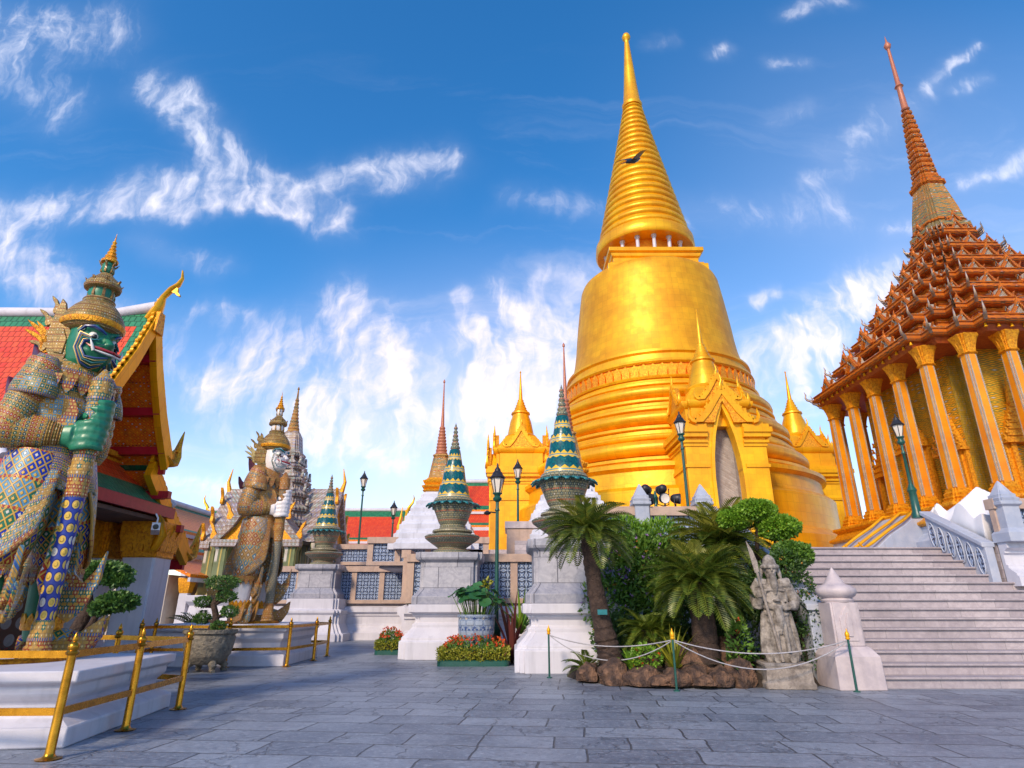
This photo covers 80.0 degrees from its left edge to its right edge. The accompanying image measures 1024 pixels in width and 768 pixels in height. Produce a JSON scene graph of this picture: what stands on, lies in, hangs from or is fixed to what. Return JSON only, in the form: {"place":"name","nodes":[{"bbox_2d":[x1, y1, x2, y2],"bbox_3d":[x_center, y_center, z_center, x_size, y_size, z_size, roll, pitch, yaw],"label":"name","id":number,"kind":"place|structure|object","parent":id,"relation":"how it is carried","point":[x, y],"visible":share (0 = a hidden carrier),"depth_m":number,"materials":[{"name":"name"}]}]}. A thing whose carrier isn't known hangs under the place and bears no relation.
{"place":"outdoors","nodes":[
{"label":"outdoors","id":0,"kind":"place"},
{"bbox_2d":[69,558,141,631],"bbox_3d":[-7.749,4.191,11.462,1.655,1.801,1.083,0,-20,0],"label":"bonsai tree","id":1,"kind":"object","parent":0,"point":[117,574],"visible":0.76,"depth_m":11.33,"materials":[{"name":"green plant"}]},
{"bbox_2d":[0,640,1023,767],"bbox_3d":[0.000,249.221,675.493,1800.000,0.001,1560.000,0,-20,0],"label":"ground","id":2,"kind":"structure","parent":0,"point":[352,704],"depth_m":7.82,"materials":[{"name":"stone"}]},
{"bbox_2d":[0,653,175,749],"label":"statue pedestal","id":3,"kind":"object","parent":2,"relation":"on","point":[33,685],"visible":0.77,"depth_m":6.96,"materials":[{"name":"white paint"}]},
{"bbox_2d":[0,235,125,664],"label":"guardian giant","id":4,"kind":"object","parent":3,"relation":"on","point":[61,410],"visible":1,"depth_m":8.59,"materials":[{"name":"green ceramic"}]},
{"bbox_2d":[0,623,194,761],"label":"brass railing","id":5,"kind":"object","parent":2,"relation":"on","point":[61,708],"visible":0.83,"depth_m":6.91,"materials":[{"name":"metal"}]},
{"bbox_2d":[0,270,201,652],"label":"temple hall","id":6,"kind":"structure","parent":2,"relation":"on","point":[134,496],"depth_m":16.84,"materials":[{"name":"red tile"}]},
{"bbox_2d":[150,513,160,534],"bbox_3d":[-9.698,3.801,16.670,0.200,0.566,0.558,11,-23,-27],"label":"security camera","id":7,"kind":"object","parent":6,"relation":"attached to","point":[155,528],"visible":1,"depth_m":16.46,"materials":[{"name":"white plastic"}]},
{"bbox_2d":[104,499,215,634],"bbox_3d":[-18.885,13.119,43.120,5.630,7.860,26.000,0,-20,0],"label":"roofed gallery","id":8,"kind":"object","parent":2,"relation":"on","point":[192,519],"visible":0.07,"depth_m":31.77,"materials":[{"name":"paint"}]},
{"bbox_2d":[135,618,200,652],"bbox_3d":[-9.100,6.859,16.337,0.239,1.170,4.060,2,-20,-6],"label":"brass railing","id":9,"kind":"object","parent":2,"relation":"on","point":[142,626],"visible":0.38,"depth_m":14.74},
{"bbox_2d":[169,610,228,622],"bbox_3d":[-9.290,7.432,18.139,2.297,1.379,2.110,0,-20,0],"label":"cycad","id":10,"kind":"object","parent":2,"relation":"on","point":[187,618],"visible":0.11,"depth_m":18.01,"materials":[{"name":"green plant"}]},
{"bbox_2d":[183,629,237,672],"bbox_3d":[-7.200,6.319,14.458,1.200,0.949,1.200,0,-20,0],"label":"stone pot","id":11,"kind":"object","parent":2,"relation":"on","point":[211,649],"visible":0.84,"depth_m":14.09,"materials":[{"name":"stone"}]},
{"bbox_2d":[191,574,242,629],"bbox_3d":[-7.175,5.310,14.825,1.200,1.330,0.770,0,-20,0],"label":"bonsai tree","id":12,"kind":"object","parent":11,"relation":"in","point":[215,622],"visible":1,"depth_m":14.75,"materials":[{"name":"green plant"}]},
{"bbox_2d":[151,622,319,666],"bbox_3d":[-7.620,7.249,17.153,3.500,1.000,3.300,1,-20,-2],"label":"statue pedestal","id":13,"kind":"object","parent":2,"relation":"on","point":[259,637],"visible":0.49,"depth_m":15.79,"materials":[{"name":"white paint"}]},
{"bbox_2d":[207,392,291,623],"bbox_3d":[-7.502,3.519,18.330,1.956,6.982,2.072,-5,-21,13],"label":"guardian giant","id":14,"kind":"object","parent":13,"relation":"on","point":[254,561],"visible":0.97,"depth_m":17.61,"materials":[{"name":"white ceramic"}]},
{"bbox_2d":[149,616,331,667],"bbox_3d":[-7.310,7.221,17.323,3.620,1.170,4.540,0,-20,0],"label":"brass railing","id":15,"kind":"object","parent":2,"relation":"on","point":[315,641],"visible":0.71,"depth_m":15.62,"materials":[{"name":"metal"}]},
{"bbox_2d":[178,387,349,622],"bbox_3d":[-13.350,6.926,35.804,7.800,14.450,7.800,0,-20,0],"label":"belfry","id":16,"kind":"object","parent":2,"relation":"on","point":[218,539],"visible":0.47,"depth_m":34.02,"materials":[{"name":"white paint"}]},
{"bbox_2d":[181,495,414,575],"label":"roofed gallery","id":17,"kind":"object","parent":2,"relation":"on","point":[376,522],"visible":0.12,"depth_m":59.85,"materials":[{"name":"red tile"}]},
{"bbox_2d":[282,564,349,641],"bbox_3d":[-9.100,10.292,28.819,3.200,3.320,3.200,0,-20,0],"label":"marble pedestal","id":18,"kind":"object","parent":2,"relation":"on","point":[316,593],"visible":0.65,"depth_m":27.88,"materials":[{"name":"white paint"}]},
{"bbox_2d":[305,475,345,563],"bbox_3d":[-9.100,6.649,30.154,1.840,4.440,1.840,0,-20,0],"label":"mosaic cone","id":19,"kind":"object","parent":18,"relation":"on","point":[326,531],"visible":0.94,"depth_m":29.44,"materials":[{"name":"tile"}]},
{"bbox_2d":[273,566,405,639],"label":"terrace wall","id":20,"kind":"structure","parent":2,"relation":"on","point":[368,585],"depth_m":29.17,"materials":[{"name":"white paint"}]},
{"bbox_2d":[373,626,403,654],"bbox_3d":[-3.954,8.348,19.944,1.031,0.860,1.029,0,-20,0],"label":"flower bed","id":21,"kind":"object","parent":2,"relation":"on","point":[384,644],"visible":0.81,"depth_m":19.61,"materials":[{"name":"green plant"}]},
{"bbox_2d":[397,550,415,637],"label":"terrace wall","id":22,"kind":"structure","parent":2,"relation":"on","point":[400,611],"depth_m":20.90,"materials":[{"name":"white paint"}]},
{"bbox_2d":[398,552,487,659],"bbox_3d":[-1.950,6.938,19.237,2.720,3.020,2.720,0,-20,0],"label":"marble pedestal","id":23,"kind":"object","parent":2,"relation":"on","point":[433,609],"visible":0.56,"depth_m":18.27,"materials":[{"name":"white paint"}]},
{"bbox_2d":[425,424,480,551],"bbox_3d":[-1.950,3.436,20.522,1.840,4.440,1.840,0,-20,0],"label":"mosaic cone","id":24,"kind":"object","parent":23,"relation":"on","point":[453,505],"visible":0.91,"depth_m":19.78,"materials":[{"name":"ceramic"}]},
{"bbox_2d":[403,554,531,641],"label":"terrace wall","id":25,"kind":"structure","parent":2,"relation":"on","point":[513,568],"depth_m":20.88,"materials":[{"name":"white paint"}]},
{"bbox_2d":[435,633,510,666],"bbox_3d":[-1.001,7.029,16.434,1.983,0.918,1.733,0,-20,0],"label":"flower bed","id":26,"kind":"object","parent":2,"relation":"on","point":[453,652],"visible":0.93,"depth_m":15.73,"materials":[{"name":"green plant"}]},
{"bbox_2d":[457,614,495,651],"bbox_3d":[-0.980,6.794,16.681,1.060,0.930,1.060,0,-20,0],"label":"lotus pot","id":27,"kind":"object","parent":26,"relation":"in","point":[478,625],"visible":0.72,"depth_m":16.34,"materials":[{"name":"white ceramic"}]},
{"bbox_2d":[447,576,505,614],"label":"lotus plant","id":28,"kind":"object","parent":27,"relation":"in","point":[474,592],"visible":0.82,"depth_m":16.75,"materials":[{"name":"green plant"}]},
{"bbox_2d":[466,479,488,536],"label":"roofed gallery","id":29,"kind":"object","parent":2,"relation":"on","point":[478,489],"depth_m":51.42,"materials":[{"name":"red tile"}]},
{"bbox_2d":[484,463,505,636],"bbox_3d":[-0.530,5.146,18.244,0.660,5.700,0.500,0,-20,0],"label":"street lamp","id":30,"kind":"object","parent":2,"relation":"on","point":[497,477],"visible":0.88,"depth_m":18.54,"materials":[{"name":"green metal"}]},
{"bbox_2d":[471,595,524,662],"bbox_3d":[0.232,6.715,17.139,3.079,1.995,3.252,0,-20,0],"label":"red leaved plant","id":31,"kind":"object","parent":2,"relation":"on","point":[512,636],"visible":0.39,"depth_m":16.79,"materials":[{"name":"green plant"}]},
{"bbox_2d":[494,588,528,633],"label":"strap leaved plant","id":32,"kind":"object","parent":2,"relation":"on","point":[525,623],"visible":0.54,"depth_m":17.43,"materials":[{"name":"green plant"}]},
{"bbox_2d":[547,625,551,677],"bbox_3d":[0.800,5.775,13.220,0.120,1.060,0.117,0,-20,0],"label":"rope bollard","id":33,"kind":"object","parent":2,"relation":"on","point":[548,633],"visible":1,"depth_m":13.20,"materials":[{"name":"green metal"}]},
{"bbox_2d":[550,635,670,646],"bbox_3d":[1.875,5.172,12.243,0.019,0.182,3.032,18,-27,-40],"label":"rope","id":34,"kind":"object","parent":33,"relation":"attached to","point":[612,646],"visible":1,"depth_m":12.10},
{"bbox_2d":[550,636,670,660],"bbox_3d":[1.875,5.297,12.197,0.019,0.426,3.037,18,-27,-40],"label":"rope","id":35,"kind":"object","parent":33,"relation":"attached to","point":[606,660],"visible":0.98,"depth_m":12.11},
{"bbox_2d":[514,538,621,673],"bbox_3d":[1.420,5.595,15.576,2.720,3.020,2.720,0,-20,0],"label":"marble pedestal","id":36,"kind":"object","parent":2,"relation":"on","point":[554,595],"visible":0.45,"depth_m":14.50,"materials":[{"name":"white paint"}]},
{"bbox_2d":[530,385,597,537],"bbox_3d":[1.420,2.093,16.860,1.840,4.440,1.840,0,-20,0],"label":"mosaic cone","id":37,"kind":"object","parent":36,"relation":"on","point":[564,476],"visible":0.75,"depth_m":16.31,"materials":[{"name":"ceramic"}]},
{"bbox_2d":[583,506,716,649],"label":"terrace wall","id":38,"kind":"structure","parent":2,"relation":"on","point":[670,512],"depth_m":17.88,"materials":[{"name":"white paint"}]},
{"bbox_2d":[670,628,679,691],"bbox_3d":[2.950,5.000,11.107,0.120,1.060,0.117,0,-20,0],"label":"rope bollard","id":39,"kind":"object","parent":2,"relation":"on","point":[672,638],"visible":1,"depth_m":11.08,"materials":[{"name":"green metal"}]},
{"bbox_2d":[674,641,846,669],"bbox_3d":[4.535,4.926,11.076,3.122,0.481,0.019,-1,-20,2],"label":"rope","id":40,"kind":"object","parent":39,"relation":"attached to","point":[762,669],"visible":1,"depth_m":11.03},
{"bbox_2d":[674,640,846,653],"bbox_3d":[4.535,4.794,11.125,3.117,0.242,0.019,-1,-20,2],"label":"rope","id":41,"kind":"object","parent":39,"relation":"attached to","point":[761,653],"visible":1,"depth_m":11.10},
{"bbox_2d":[568,657,819,687],"bbox_3d":[3.550,6.514,14.014,4.700,0.220,5.600,0,-20,0],"label":"soil bed","id":42,"kind":"object","parent":2,"relation":"on","point":[572,675],"visible":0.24,"depth_m":11.60,"materials":[{"name":"soil"}]},
{"bbox_2d":[561,649,598,675],"bbox_3d":[1.563,5.819,12.677,1.061,0.621,1.086,17,-26,-39],"label":"cycad","id":43,"kind":"object","parent":42,"relation":"on","point":[580,662],"visible":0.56,"depth_m":12.59,"materials":[{"name":"plant"}]},
{"bbox_2d":[535,495,636,665],"bbox_3d":[1.605,4.240,12.983,2.221,3.591,2.196,0,-20,0],"label":"cycad","id":44,"kind":"object","parent":42,"relation":"on","point":[589,528],"visible":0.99,"depth_m":12.96,"materials":[{"name":"green plant"}]},
{"bbox_2d":[597,610,606,614],"bbox_3d":[1.860,4.696,12.572,0.200,0.100,0.020,2,-20,-5],"label":"name plate","id":45,"kind":"object","parent":44,"relation":"attached to","point":[601,612],"visible":1,"depth_m":12.56,"materials":[{"name":"teal paint"}]},
{"bbox_2d":[576,661,598,681],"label":"rockery stone","id":46,"kind":"object","parent":42,"relation":"on","point":[586,671],"visible":0.97,"depth_m":12.12,"materials":[{"name":"stone"}]},
{"bbox_2d":[597,657,627,685],"bbox_3d":[1.991,5.602,11.944,0.650,0.486,0.652,0,-20,0],"label":"rockery stone","id":47,"kind":"object","parent":42,"relation":"on","point":[611,671],"visible":0.89,"depth_m":11.77,"materials":[{"name":"stone"}]},
{"bbox_2d":[617,647,645,668],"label":"broad leaved plant","id":48,"kind":"object","parent":42,"relation":"on","point":[627,655],"visible":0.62,"depth_m":11.87,"materials":[{"name":"green plant"}]},
{"bbox_2d":[577,526,690,644],"bbox_3d":[2.992,5.079,14.920,2.976,3.183,1.678,0,-20,0],"label":"flowering bush","id":49,"kind":"object","parent":42,"relation":"on","point":[632,592],"visible":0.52,"depth_m":14.73,"materials":[{"name":"green plant"}]},
{"bbox_2d":[622,664,662,686],"bbox_3d":[2.523,5.529,11.633,0.702,0.368,0.727,13,-24,-32],"label":"rockery stone","id":50,"kind":"object","parent":42,"relation":"on","point":[640,676],"visible":0.85,"depth_m":11.47,"materials":[{"name":"stone"}]},
{"bbox_2d":[628,641,663,668],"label":"flower clump","id":51,"kind":"object","parent":42,"relation":"on","point":[655,663],"visible":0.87,"depth_m":11.82,"materials":[{"name":"green plant"}]},
{"bbox_2d":[608,512,687,610],"bbox_3d":[3.470,5.028,15.432,2.292,3.603,1.283,0,-20,0],"label":"feathery bush","id":52,"kind":"object","parent":42,"relation":"on","point":[662,523],"visible":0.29,"depth_m":15.66,"materials":[{"name":"green plant"}]},
{"bbox_2d":[613,606,686,668],"bbox_3d":[2.930,5.399,13.044,1.626,1.244,1.541,0,-20,0],"label":"cycad","id":53,"kind":"object","parent":42,"relation":"on","point":[651,629],"visible":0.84,"depth_m":12.89,"materials":[{"name":"green plant"}]},
{"bbox_2d":[588,594,725,664],"bbox_3d":[3.344,5.618,13.839,3.234,1.660,1.089,0,-20,0],"label":"shrub","id":54,"kind":"object","parent":42,"relation":"on","point":[614,615],"visible":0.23,"depth_m":13.67,"materials":[{"name":"green plant"}]},
{"bbox_2d":[648,674,669,685],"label":"rockery stone","id":55,"kind":"object","parent":42,"relation":"on","point":[660,680],"visible":0.96,"depth_m":11.22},
{"bbox_2d":[635,624,698,668],"bbox_3d":[3.139,5.150,11.990,1.526,0.887,1.646,-12,-23,29],"label":"spiky plant","id":56,"kind":"object","parent":42,"relation":"on","point":[668,658],"visible":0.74,"depth_m":11.80,"materials":[{"name":"green plant"}]},
{"bbox_2d":[663,667,692,686],"bbox_3d":[3.044,5.478,11.441,0.524,0.306,0.519,6,-21,-15],"label":"rockery stone","id":57,"kind":"object","parent":42,"relation":"on","point":[684,678],"visible":0.63,"depth_m":11.26,"materials":[{"name":"stone"}]},
{"bbox_2d":[664,641,710,672],"bbox_3d":[3.651,5.550,12.194,1.152,0.925,1.079,0,-20,0],"label":"rockery stone","id":58,"kind":"object","parent":42,"relation":"on","point":[690,658],"visible":0.21,"depth_m":11.91,"materials":[{"name":"stone"}]},
{"bbox_2d":[683,664,706,686],"bbox_3d":[3.474,5.500,11.556,0.571,0.366,0.522,-13,-24,32],"label":"rockery stone","id":59,"kind":"object","parent":42,"relation":"on","point":[694,671],"visible":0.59,"depth_m":11.45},
{"bbox_2d":[639,539,762,667],"bbox_3d":[3.832,4.490,12.442,2.390,2.650,2.349,0,-20,0],"label":"cycad","id":60,"kind":"object","parent":42,"relation":"on","point":[700,579],"visible":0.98,"depth_m":12.22,"materials":[{"name":"green plant"}]},
{"bbox_2d":[692,675,716,685],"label":"rockery stone","id":61,"kind":"object","parent":42,"relation":"on","point":[704,680],"visible":1,"depth_m":11.14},
{"bbox_2d":[659,496,779,642],"bbox_3d":[4.880,4.494,14.212,2.834,3.769,2.963,0,-20,0],"label":"cycad","id":62,"kind":"object","parent":42,"relation":"on","point":[708,531],"visible":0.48,"depth_m":14.15,"materials":[{"name":"green plant"}]},
{"bbox_2d":[707,664,734,686],"bbox_3d":[3.888,5.473,11.486,0.570,0.358,0.612,0,-20,0],"label":"rockery stone","id":63,"kind":"object","parent":42,"relation":"on","point":[720,675],"visible":0.77,"depth_m":11.28,"materials":[{"name":"stone"}]},
{"bbox_2d":[718,634,742,662],"bbox_3d":[4.344,5.646,12.483,0.747,1.020,0.892,0,-20,0],"label":"rockery stone","id":64,"kind":"object","parent":42,"relation":"on","point":[721,641],"visible":0.22,"depth_m":12.30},
{"bbox_2d":[714,644,749,668],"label":"broad leaved plant","id":65,"kind":"object","parent":42,"relation":"on","point":[728,658],"visible":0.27,"depth_m":11.78,"materials":[{"name":"green plant"}]},
{"bbox_2d":[724,615,755,664],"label":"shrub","id":66,"kind":"object","parent":42,"relation":"on","point":[738,629],"visible":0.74,"depth_m":11.93,"materials":[{"name":"green plant"}]},
{"bbox_2d":[724,655,757,688],"bbox_3d":[4.286,5.450,11.594,0.515,0.551,0.553,13,-24,-32],"label":"rockery stone","id":67,"kind":"object","parent":42,"relation":"on","point":[745,678],"visible":0.83,"depth_m":11.42,"materials":[{"name":"stone"}]},
{"bbox_2d":[713,560,794,667],"bbox_3d":[5.015,4.901,13.007,2.263,2.384,1.232,0,-20,0],"label":"shrub","id":68,"kind":"object","parent":42,"relation":"on","point":[756,613],"visible":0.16,"depth_m":12.83,"materials":[{"name":"green plant"}]},
{"bbox_2d":[715,497,815,573],"bbox_3d":[5.594,4.276,13.204,1.918,3.676,1.312,0,-20,0],"label":"topiary","id":69,"kind":"object","parent":42,"relation":"on","point":[763,513],"visible":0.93,"depth_m":13.52,"materials":[{"name":"green plant"}]},
{"bbox_2d":[770,547,823,670],"bbox_3d":[5.910,4.671,12.587,1.175,2.589,1.131,0,-20,0],"label":"flowering bush","id":70,"kind":"object","parent":42,"relation":"on","point":[795,573],"visible":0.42,"depth_m":12.58,"materials":[{"name":"green plant"}]},
{"bbox_2d":[717,509,823,680],"bbox_3d":[6.050,4.722,14.751,0.360,4.092,5.050,0,-20,0],"label":"stair balustrade","id":71,"kind":"object","parent":2,"relation":"on","point":[811,605],"visible":0.25,"depth_m":12.19,"materials":[{"name":"white stone"}]},
{"bbox_2d":[749,555,817,689],"bbox_3d":[5.171,4.583,11.930,0.939,2.410,0.920,-3,-20,8],"label":"stone guardian","id":72,"kind":"object","parent":2,"relation":"on","point":[782,596],"visible":0.92,"depth_m":11.68,"materials":[{"name":"stone"}]},
{"bbox_2d":[746,542,784,661],"bbox_3d":[4.867,4.152,11.759,0.430,2.192,0.057,-3,-20,8],"label":"halberd","id":73,"kind":"object","parent":72,"relation":"on","point":[754,562],"visible":1,"depth_m":11.77,"materials":[{"name":"grey stone"}]},
{"bbox_2d":[815,567,887,690],"bbox_3d":[6.330,4.646,11.738,0.859,2.160,0.859,0,-20,0],"label":"newel post","id":74,"kind":"object","parent":2,"relation":"on","point":[838,608],"visible":0.98,"depth_m":11.43,"materials":[{"name":"stone"}]},
{"bbox_2d":[845,629,860,691],"bbox_3d":[6.120,4.966,11.014,0.120,1.060,0.117,0,-20,0],"label":"rope bollard","id":75,"kind":"object","parent":2,"relation":"on","point":[847,637],"visible":1,"depth_m":10.99,"materials":[{"name":"green metal"}]},
{"bbox_2d":[800,547,1023,688],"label":"stone staircase","id":76,"kind":"structure","parent":2,"relation":"on","point":[933,617],"depth_m":13.76,"materials":[{"name":"stone"}]},
{"bbox_2d":[919,511,1001,581],"bbox_3d":[12.160,4.497,16.591,0.360,2.364,2.150,0,-20,0],"label":"stair balustrade","id":77,"kind":"object","parent":76,"relation":"on","point":[969,548],"visible":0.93,"depth_m":16.29,"materials":[{"name":"white stone"}]},
{"bbox_2d":[890,413,923,518],"bbox_3d":[12.030,2.445,18.648,0.400,3.250,0.400,0,-20,0],"label":"street lamp","id":78,"kind":"object","parent":77,"relation":"on","point":[897,425],"visible":0.99,"depth_m":18.52,"materials":[{"name":"green metal"}]},
{"bbox_2d":[983,498,1023,585],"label":"terrace wall","id":79,"kind":"structure","parent":76,"relation":"on","point":[1012,555],"depth_m":15.32,"materials":[{"name":"white paint"}]},
{"bbox_2d":[987,481,1023,542],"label":"marble post","id":80,"kind":"object","parent":79,"relation":"on","point":[1007,503],"visible":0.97,"depth_m":15.42,"materials":[{"name":"stone"}]},
{"bbox_2d":[0,0,1023,575],"label":"sky","id":81,"kind":"structure","parent":0,"point":[363,207],"materials":[{"name":"blue"}]},
{"bbox_2d":[615,149,646,163],"bbox_3d":[4.804,-9.012,24.533,1.042,0.332,1.760,-21,12,-31],"label":"bird","id":82,"kind":"object","parent":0,"point":[636,158],"visible":1,"depth_m":24.43},
{"bbox_2d":[274,543,1006,605],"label":"terrace","id":83,"kind":"structure","parent":0,"point":[1000,564],"depth_m":15.61,"materials":[{"name":"stone"}]},
{"bbox_2d":[396,507,402,529],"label":"gold finial","id":84,"kind":"object","parent":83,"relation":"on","point":[399,521],"visible":0.22,"depth_m":56.03,"materials":[{"name":"metal"}]},
{"bbox_2d":[335,541,526,572],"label":"terrace","id":85,"kind":"structure","parent":83,"relation":"on","point":[520,547],"depth_m":26.20,"materials":[{"name":"stone"}]},
{"bbox_2d":[335,544,367,564],"bbox_3d":[-7.500,9.158,32.770,3.840,1.070,0.320,0,-20,0],"label":"balustrade","id":86,"kind":"object","parent":85,"relation":"on","point":[354,554],"visible":0.26,"depth_m":32.74,"materials":[{"name":"beige stone"}]},
{"bbox_2d":[357,471,367,543],"bbox_3d":[-8.790,7.678,35.529,0.500,5.350,0.500,0,-20,0],"label":"street lamp","id":87,"kind":"object","parent":85,"relation":"on","point":[363,479],"visible":0.8,"depth_m":35.94,"materials":[{"name":"green metal"}]},
{"bbox_2d":[390,500,397,536],"bbox_3d":[-7.670,9.571,39.095,0.500,4.250,0.500,0,-20,0],"label":"street lamp","id":88,"kind":"object","parent":85,"relation":"on","point":[393,507],"visible":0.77,"depth_m":39.45,"materials":[{"name":"green metal"}]},
{"bbox_2d":[366,537,488,565],"bbox_3d":[-3.600,7.192,26.248,5.240,1.170,0.320,0,-20,0],"label":"balustrade","id":89,"kind":"object","parent":85,"relation":"on","point":[379,553],"visible":0.38,"depth_m":26.20,"materials":[{"name":"beige stone"}]},
{"bbox_2d":[387,379,478,549],"bbox_3d":[-3.380,3.700,29.106,3.922,8.395,3.922,0,-20,0],"label":"tiered stupa","id":90,"kind":"object","parent":85,"relation":"on","point":[418,524],"visible":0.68,"depth_m":26.88,"materials":[{"name":"white paint"}]},
{"bbox_2d":[513,459,522,520],"bbox_3d":[0.270,5.463,27.820,0.475,4.200,0.475,0,-20,0],"label":"street lamp","id":91,"kind":"object","parent":85,"relation":"on","point":[517,468],"visible":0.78,"depth_m":28.15,"materials":[{"name":"green metal"}]},
{"bbox_2d":[505,521,537,553],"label":"stone block","id":92,"kind":"structure","parent":85,"relation":"on","point":[518,531],"depth_m":23.18,"materials":[{"name":"beige stone"}]},
{"bbox_2d":[529,342,603,538],"bbox_3d":[2.350,2.339,26.303,3.996,9.020,3.996,0,-20,0],"label":"tiered stupa","id":93,"kind":"object","parent":85,"relation":"on","point":[541,506],"visible":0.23,"depth_m":24.45,"materials":[{"name":"white paint"}]},
{"bbox_2d":[630,484,650,524],"bbox_3d":[3.800,3.877,17.963,0.600,1.890,0.600,0,-20,0],"label":"marble post","id":94,"kind":"object","parent":83,"relation":"on","point":[640,501],"visible":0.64,"depth_m":17.84,"materials":[{"name":"stone"}]},
{"bbox_2d":[653,490,665,505],"bbox_3d":[4.480,4.098,18.436,1.300,1.800,0.200,0,-20,0],"label":"lamp stand","id":95,"kind":"object","parent":83,"relation":"on","point":[655,498],"visible":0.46,"depth_m":18.59,"materials":[{"name":"green metal"}]},
{"bbox_2d":[641,484,651,493],"bbox_3d":[4.125,3.348,18.824,0.396,0.515,0.345,-12,-23,29],"label":"floodlight","id":96,"kind":"object","parent":95,"relation":"attached to","point":[647,489],"visible":0.63,"depth_m":18.74,"materials":[{"name":"black metal"}]},
{"bbox_2d":[647,494,654,505],"bbox_3d":[4.172,3.607,18.642,0.300,0.545,0.396,14,-24,-34],"label":"floodlight","id":97,"kind":"object","parent":95,"relation":"attached to","point":[651,497],"visible":0.42,"depth_m":18.58,"materials":[{"name":"black metal"}]},
{"bbox_2d":[655,484,668,494],"bbox_3d":[4.629,3.351,18.830,0.396,0.515,0.345,7,-21,-19],"label":"floodlight","id":98,"kind":"object","parent":95,"relation":"attached to","point":[660,489],"visible":0.97,"depth_m":18.76,"materials":[{"name":"black metal"}]},
{"bbox_2d":[657,493,669,505],"bbox_3d":[4.625,3.607,18.623,0.396,0.531,0.316,4,-21,-11],"label":"floodlight","id":99,"kind":"object","parent":95,"relation":"attached to","point":[664,498],"visible":0.94,"depth_m":18.56,"materials":[{"name":"glass"}]},
{"bbox_2d":[670,493,680,505],"bbox_3d":[5.003,3.612,18.637,0.315,0.531,0.396,-8,-21,20],"label":"floodlight","id":100,"kind":"object","parent":95,"relation":"on","point":[675,499],"visible":0.98,"depth_m":18.57,"materials":[{"name":"black metal"}]},
{"bbox_2d":[485,32,854,549],"bbox_3d":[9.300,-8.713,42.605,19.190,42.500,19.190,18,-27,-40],"label":"golden stupa","id":101,"kind":"object","parent":83,"relation":"on","point":[657,351],"visible":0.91,"depth_m":34.83,"materials":[{"name":"metal"}]},
{"bbox_2d":[674,411,688,505],"bbox_3d":[5.720,3.154,20.146,0.425,4.750,0.425,0,-20,0],"label":"street lamp","id":102,"kind":"object","parent":83,"relation":"on","point":[679,422],"visible":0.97,"depth_m":20.55,"materials":[{"name":"green metal"}]},
{"bbox_2d":[690,484,713,545],"bbox_3d":[5.620,3.877,17.963,0.600,1.890,0.600,0,-20,0],"label":"marble post","id":103,"kind":"object","parent":83,"relation":"on","point":[701,494],"visible":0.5,"depth_m":17.95,"materials":[{"name":"stone"}]},
{"bbox_2d":[842,508,922,546],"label":"carved ramp","id":104,"kind":"structure","parent":83,"relation":"on","point":[900,531],"depth_m":20.97,"materials":[{"name":"white stone"}]},
{"bbox_2d":[930,487,993,541],"bbox_3d":[13.830,3.754,17.263,2.900,1.638,2.300,0,-20,0],"label":"canvas tent","id":105,"kind":"object","parent":83,"relation":"on","point":[969,512],"visible":0.4,"depth_m":16.82,"materials":[{"name":"white fabric"}]},
{"bbox_2d":[804,36,1023,546],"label":"gilded hall","id":106,"kind":"structure","parent":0,"point":[935,364],"depth_m":23.18,"materials":[{"name":"orange metal"}]},
{"bbox_2d":[893,417,943,503],"bbox_3d":[15.770,2.627,24.067,0.380,5.240,1.920,0,-20,0],"label":"doorway","id":107,"kind":"structure","parent":106,"relation":"in","point":[926,446],"depth_m":23.21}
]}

